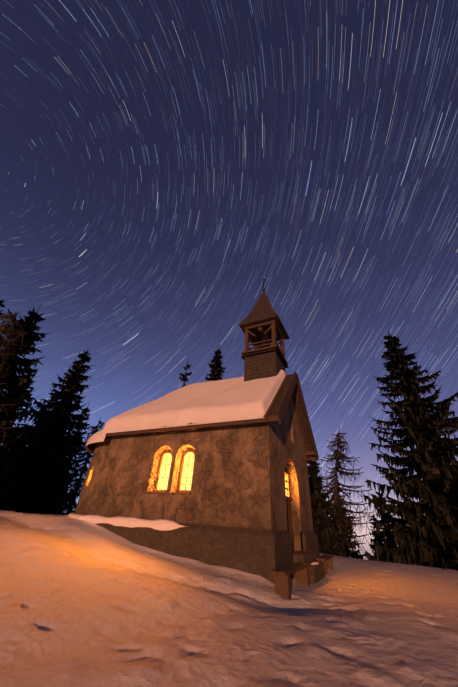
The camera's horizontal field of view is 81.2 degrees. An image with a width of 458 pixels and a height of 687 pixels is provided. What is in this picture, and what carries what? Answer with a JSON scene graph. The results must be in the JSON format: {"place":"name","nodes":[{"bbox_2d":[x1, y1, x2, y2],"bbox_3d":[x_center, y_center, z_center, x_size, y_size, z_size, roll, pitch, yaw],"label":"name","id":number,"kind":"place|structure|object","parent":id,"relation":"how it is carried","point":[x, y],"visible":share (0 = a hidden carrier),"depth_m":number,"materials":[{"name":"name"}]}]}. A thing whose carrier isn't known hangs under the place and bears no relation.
{"place":"outdoors","nodes":[
{"label":"outdoors","id":0,"kind":"place"},
{"bbox_2d":[101,370,285,437],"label":"roof snow","id":1,"kind":"structure","parent":0,"point":[229,399],"depth_m":9.50,"materials":[{"name":"white snow"}]},
{"bbox_2d":[0,510,457,686],"bbox_3d":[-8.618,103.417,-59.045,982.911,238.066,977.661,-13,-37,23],"label":"snow ground","id":2,"kind":"structure","parent":0,"point":[83,603],"depth_m":3.62,"materials":[{"name":"white snow"}]},
{"bbox_2d":[0,293,4,315],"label":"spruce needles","id":3,"kind":"object","parent":2,"relation":"on","point":[1,303],"visible":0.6,"depth_m":16.08,"materials":[{"name":"green plant"}]},
{"bbox_2d":[0,308,27,445],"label":"larch","id":4,"kind":"object","parent":2,"relation":"on","point":[6,328],"visible":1,"depth_m":10.73,"materials":[{"name":"green plant"}]},
{"bbox_2d":[0,421,30,493],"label":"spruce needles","id":5,"kind":"object","parent":2,"relation":"on","point":[13,442],"depth_m":19.84,"materials":[{"name":"plant"}]},
{"bbox_2d":[0,320,37,502],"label":"tree","id":6,"kind":"object","parent":2,"relation":"on","point":[12,401],"visible":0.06,"depth_m":13.08,"materials":[{"name":"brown plant"}]},
{"bbox_2d":[0,366,39,453],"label":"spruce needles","id":7,"kind":"object","parent":2,"relation":"on","point":[12,423],"depth_m":23.54,"materials":[{"name":"plant"}]},
{"bbox_2d":[0,306,48,510],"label":"tree","id":8,"kind":"object","parent":2,"relation":"on","point":[18,382],"visible":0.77,"depth_m":13.26,"materials":[{"name":"green plant"}]},
{"bbox_2d":[9,393,52,490],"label":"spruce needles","id":9,"kind":"object","parent":2,"relation":"on","point":[38,418],"depth_m":33.01,"materials":[{"name":"plant"}]},
{"bbox_2d":[1,358,88,512],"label":"spruce trunk","id":10,"kind":"object","parent":2,"relation":"on","point":[59,418],"visible":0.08,"depth_m":17.04,"materials":[{"name":"brown plant"}]},
{"bbox_2d":[0,349,92,514],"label":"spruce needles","id":11,"kind":"object","parent":2,"relation":"on","point":[48,464],"visible":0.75,"depth_m":16.69,"materials":[{"name":"green plant"}]},
{"bbox_2d":[52,402,92,513],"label":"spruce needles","id":12,"kind":"object","parent":2,"relation":"on","point":[85,410],"depth_m":27.22,"materials":[{"name":"green plant"}]},
{"bbox_2d":[46,417,104,514],"bbox_3d":[-9.258,7.896,17.308,3.238,6.309,2.914,-13,-37,23],"label":"tree","id":13,"kind":"object","parent":2,"relation":"on","point":[74,492],"visible":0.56,"depth_m":16.53,"materials":[{"name":"green plant"}]},
{"bbox_2d":[74,395,312,550],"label":"chapel walls","id":14,"kind":"structure","parent":2,"relation":"on","point":[238,480],"depth_m":8.20,"materials":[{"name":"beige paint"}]},
{"bbox_2d":[85,430,107,453],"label":"snow","id":15,"kind":"structure","parent":14,"relation":"attached to","point":[98,436],"depth_m":10.26,"materials":[{"name":"white snow"}]},
{"bbox_2d":[87,436,112,451],"bbox_3d":[-4.544,4.562,12.903,2.770,1.650,5.440,-13,-37,23],"label":"roof eave","id":16,"kind":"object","parent":14,"relation":"on","point":[91,446],"depth_m":11.41,"materials":[{"name":"brown wood"}]},
{"bbox_2d":[147,449,194,493],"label":"window frames","id":17,"kind":"structure","parent":14,"relation":"attached to","point":[179,491],"depth_m":8.53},
{"bbox_2d":[158,452,194,489],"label":"window panes","id":18,"kind":"object","parent":17,"relation":"in","point":[190,473],"visible":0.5,"depth_m":8.57,"materials":[{"name":"yellow glass"}]},
{"bbox_2d":[105,371,318,460],"bbox_3d":[-0.449,3.087,11.488,6.984,2.900,5.736,-13,-37,23],"label":"roof timber","id":19,"kind":"object","parent":14,"relation":"on","point":[283,405],"visible":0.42,"depth_m":9.04,"materials":[{"name":"brown wood"}]},
{"bbox_2d":[166,374,315,456],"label":"roof trim","id":20,"kind":"structure","parent":19,"relation":"on","point":[302,417],"depth_m":11.05,"materials":[{"name":"brown wood"}]},
{"bbox_2d":[239,291,289,381],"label":"belfry shingles","id":21,"kind":"object","parent":19,"relation":"on","point":[265,364],"visible":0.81,"depth_m":11.31,"materials":[{"name":"brown wood"}]},
{"bbox_2d":[239,316,288,364],"bbox_3d":[1.665,0.074,12.363,1.840,1.520,1.840,-13,-37,23],"label":"belfry","id":22,"kind":"object","parent":21,"relation":"on","point":[272,330],"visible":0.77,"depth_m":12.20,"materials":[{"name":"brown wood"}]},
{"bbox_2d":[258,338,270,347],"bbox_3d":[1.671,-0.021,12.427,0.620,0.520,0.620,-13,-37,23],"label":"bell","id":23,"kind":"object","parent":22,"relation":"hanging from","point":[263,339],"visible":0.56,"depth_m":12.23,"materials":[{"name":"brown metal"}]},
{"bbox_2d":[285,467,293,551],"bbox_3d":[1.769,5.058,8.445,0.125,2.600,1.600,-13,-37,23],"label":"door","id":24,"kind":"structure","parent":14,"relation":"in","point":[289,511],"depth_m":8.75,"materials":[{"name":"brown wood"}]},
{"bbox_2d":[96,523,319,583],"bbox_3d":[-1.870,7.441,9.239,8.870,2.110,5.020,-13,-37,23],"label":"stone foundation","id":25,"kind":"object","parent":2,"relation":"on","point":[261,552],"depth_m":6.66,"materials":[{"name":"grey stone"}]},
{"bbox_2d":[68,513,186,530],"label":"snow","id":26,"kind":"structure","parent":25,"relation":"on","point":[157,524],"depth_m":7.91,"materials":[{"name":"white snow"}]},
{"bbox_2d":[270,561,310,598],"bbox_3d":[1.424,5.210,5.900,0.328,0.458,2.338,-13,-37,23],"label":"bench","id":27,"kind":"object","parent":2,"relation":"on","point":[282,585],"visible":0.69,"depth_m":5.33,"materials":[{"name":"brown wood"}]},
{"bbox_2d":[293,551,325,583],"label":"door steps","id":28,"kind":"structure","parent":2,"relation":"on","point":[316,573],"depth_m":7.05,"materials":[{"name":"brown wood"}]},
{"bbox_2d":[316,555,332,574],"bbox_3d":[3.143,7.261,8.742,0.330,0.458,1.755,-13,-37,23],"label":"bench","id":29,"kind":"object","parent":2,"relation":"on","point":[326,560],"visible":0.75,"depth_m":8.78,"materials":[{"name":"brown wood"}]},
{"bbox_2d":[307,460,349,556],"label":"spruce","id":30,"kind":"object","parent":2,"relation":"on","point":[324,525],"depth_m":14.83,"materials":[{"name":"plant"}]},
{"bbox_2d":[316,426,373,554],"bbox_3d":[6.439,8.919,16.761,4.592,7.304,4.563,-13,-37,23],"label":"larch","id":31,"kind":"object","parent":2,"relation":"on","point":[334,483],"visible":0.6,"depth_m":16.33,"materials":[{"name":"green plant"}]},
{"bbox_2d":[333,485,367,558],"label":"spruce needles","id":32,"kind":"object","parent":2,"relation":"on","point":[354,554],"depth_m":32.75,"materials":[{"name":"green plant"}]},
{"bbox_2d":[368,513,384,560],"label":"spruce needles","id":33,"kind":"object","parent":2,"relation":"on","point":[373,527],"depth_m":33.90,"materials":[{"name":"plant"}]},
{"bbox_2d":[369,492,413,561],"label":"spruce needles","id":34,"kind":"object","parent":2,"relation":"on","point":[380,534],"depth_m":24.77,"materials":[{"name":"green plant"}]},
{"bbox_2d":[360,330,457,569],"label":"tree","id":35,"kind":"object","parent":2,"relation":"on","point":[443,537],"depth_m":15.40,"materials":[{"name":"green plant"}]},
{"bbox_2d":[399,512,443,565],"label":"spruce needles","id":36,"kind":"object","parent":2,"relation":"on","point":[407,522],"depth_m":20.43,"materials":[{"name":"green plant"}]},
{"bbox_2d":[0,0,457,559],"label":"sky","id":37,"kind":"structure","parent":0,"point":[161,161],"materials":[{"name":"blue"}]},
{"bbox_3d":[-1.654,7.266,23.689,5.121,15.901,5.031,-13,-37,23],"label":"spruce trunk","id":38,"kind":"object","parent":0,"visible":0},
{"bbox_2d":[205,346,224,380],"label":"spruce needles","id":39,"kind":"object","parent":38,"relation":"attached to","point":[217,364],"visible":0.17,"depth_m":26.72,"materials":[{"name":"green plant"}]},
{"bbox_3d":[-4.895,8.287,24.891,4.396,15.350,4.282,-13,-37,23],"label":"spruce trunk","id":40,"kind":"object","parent":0,"visible":0},
{"bbox_2d":[179,357,191,386],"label":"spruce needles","id":41,"kind":"object","parent":40,"relation":"attached to","point":[188,374],"visible":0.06,"depth_m":28.16,"materials":[{"name":"green plant"}]}
]}

